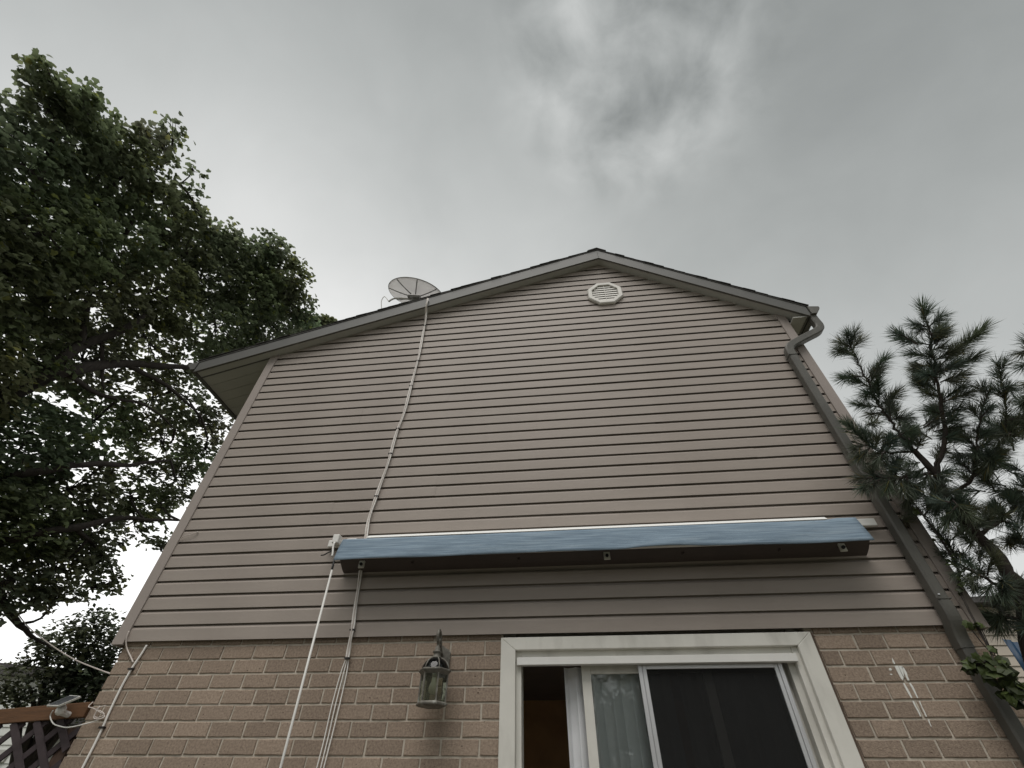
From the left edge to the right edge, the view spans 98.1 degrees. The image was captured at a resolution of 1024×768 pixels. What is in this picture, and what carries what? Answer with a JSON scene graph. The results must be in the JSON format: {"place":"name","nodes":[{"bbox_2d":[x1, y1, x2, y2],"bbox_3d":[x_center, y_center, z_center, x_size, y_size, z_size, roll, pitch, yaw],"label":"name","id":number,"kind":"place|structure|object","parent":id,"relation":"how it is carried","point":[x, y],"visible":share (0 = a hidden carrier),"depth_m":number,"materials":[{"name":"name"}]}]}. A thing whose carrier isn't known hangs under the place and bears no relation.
{"place":"outdoors","nodes":[
{"label":"outdoors","id":0,"kind":"place"},
{"bbox_2d":[0,663,103,767],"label":"neighbour house","id":1,"kind":"structure","parent":0,"point":[6,744],"depth_m":8.63,"materials":[{"name":"white"}]},
{"bbox_2d":[0,0,1023,667],"label":"sky","id":2,"kind":"structure","parent":0,"point":[857,161],"materials":[{"name":"grey"}]},
{"bbox_2d":[971,596,1023,682],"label":"neighbour house","id":3,"kind":"structure","parent":0,"point":[1004,651],"depth_m":6.63,"materials":[{"name":"beige"}]},
{"bbox_2d":[1003,639,1023,670],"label":"tarp","id":4,"kind":"object","parent":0,"point":[1014,648],"visible":0.76,"depth_m":4.32,"materials":[{"name":"blue plastic"}]},
{"label":"ground","id":5,"kind":"structure","parent":0,"visible":0},
{"bbox_2d":[0,702,93,767],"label":"lattice fence","id":6,"kind":"object","parent":5,"relation":"on","point":[39,716],"visible":0.89,"depth_m":3.13,"materials":[{"name":"brown wood"}]},
{"bbox_2d":[46,695,80,717],"bbox_3d":[-3.161,2.281,3.155,0.343,0.127,0.128,-24,-49,24],"label":"solar light","id":7,"kind":"object","parent":6,"relation":"attached to","point":[61,709],"visible":1,"depth_m":3.13,"materials":[{"name":"white plastic"}]},
{"bbox_2d":[50,710,102,727],"bbox_3d":[-3.061,2.349,3.112,0.368,0.099,0.044,6,-44,-5],"label":"solar cable","id":8,"kind":"object","parent":7,"relation":"attached to","point":[52,722],"visible":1,"depth_m":3.09,"materials":[{"name":"white plastic"}]},
{"bbox_2d":[0,603,126,767],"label":"bush","id":9,"kind":"object","parent":5,"relation":"on","point":[75,683],"visible":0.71,"depth_m":7.27,"materials":[{"name":"green plant"}]},
{"bbox_2d":[0,48,321,649],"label":"maple tree","id":10,"kind":"object","parent":5,"relation":"on","point":[67,261],"visible":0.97,"depth_m":6.64,"materials":[{"name":"green plant"}]},
{"bbox_2d":[6,590,109,673],"bbox_3d":[-6.809,2.666,6.303,8.379,3.177,0.334,-21,-47,21],"label":"overhead cable","id":11,"kind":"object","parent":10,"relation":"attached to","point":[61,651],"visible":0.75,"depth_m":4.66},
{"bbox_2d":[299,313,336,330],"bbox_3d":[-5.464,2.534,9.063,1.668,12.029,1.201,17,-46,-17],"label":"tree","id":12,"kind":"object","parent":5,"relation":"on","point":[325,319],"visible":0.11,"depth_m":12.60,"materials":[{"name":"green plant"}]},
{"bbox_2d":[59,247,1023,767],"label":"house","id":13,"kind":"structure","parent":5,"relation":"on","point":[597,387],"depth_m":3.60,"materials":[{"name":"plastic"}]},
{"bbox_2d":[88,702,106,719],"bbox_3d":[-2.950,2.320,3.161,0.189,0.110,0.039,-7,-44,8],"label":"cable coil","id":14,"kind":"object","parent":13,"relation":"hanging from","point":[99,711],"visible":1,"depth_m":3.14,"materials":[{"name":"white plastic"}]},
{"bbox_2d":[81,645,147,767],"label":"wall cable","id":15,"kind":"object","parent":13,"relation":"attached to","point":[102,727],"depth_m":3.17,"materials":[{"name":"grey plastic"}]},
{"bbox_2d":[125,631,133,662],"bbox_3d":[-2.948,2.038,3.445,0.152,0.212,0.033,7,-44,-6],"label":"cable tail","id":16,"kind":"object","parent":13,"relation":"attached to","point":[129,654],"visible":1,"depth_m":3.44},
{"bbox_2d":[316,298,428,767],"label":"cable bundle","id":17,"kind":"object","parent":13,"relation":"attached to","point":[347,657],"visible":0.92,"depth_m":3.52,"materials":[{"name":"white plastic"}]},
{"bbox_2d":[381,277,440,307],"bbox_3d":[-1.504,-1.129,6.700,0.869,1.110,0.813,26,-49,-25],"label":"satellite dish","id":18,"kind":"object","parent":13,"relation":"on","point":[403,289],"visible":0.58,"depth_m":6.78,"materials":[{"name":"white metal"}]},
{"bbox_2d":[416,629,451,708],"bbox_3d":[-0.511,1.923,3.021,0.225,0.454,0.261,-4,-43,5],"label":"wall lantern","id":19,"kind":"object","parent":13,"relation":"attached to","point":[435,666],"depth_m":2.94,"materials":[{"name":"grey metal"}]},
{"bbox_2d":[321,517,877,572],"bbox_3d":[0.597,1.207,3.454,4.380,0.297,0.298,-4,-43,5],"label":"awning","id":20,"kind":"object","parent":13,"relation":"attached to","point":[739,540],"visible":1,"depth_m":3.37,"materials":[{"name":"blue fabric"}]},
{"bbox_2d":[279,561,334,767],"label":"crank rod","id":21,"kind":"object","parent":20,"relation":"hanging from","point":[301,687],"visible":1,"depth_m":2.97,"materials":[{"name":"white metal"}]},
{"bbox_2d":[564,667,652,767],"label":"sheer curtain","id":22,"kind":"object","parent":13,"relation":"hanging from","point":[621,730],"visible":0.48,"depth_m":2.95,"materials":[{"name":"white fabric"}]},
{"bbox_2d":[498,632,864,767],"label":"patio door","id":23,"kind":"structure","parent":13,"relation":"in","point":[721,700],"depth_m":2.88,"materials":[{"name":"white paint"}]},
{"bbox_2d":[911,506,1023,709],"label":"ivy","id":24,"kind":"object","parent":13,"relation":"attached to","point":[1009,683],"visible":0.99,"depth_m":2.63,"materials":[{"name":"green plant"}]},
{"bbox_2d":[824,294,1023,662],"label":"pine tree","id":25,"kind":"object","parent":5,"relation":"on","point":[954,505],"visible":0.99,"depth_m":3.33,"materials":[{"name":"green plant"}]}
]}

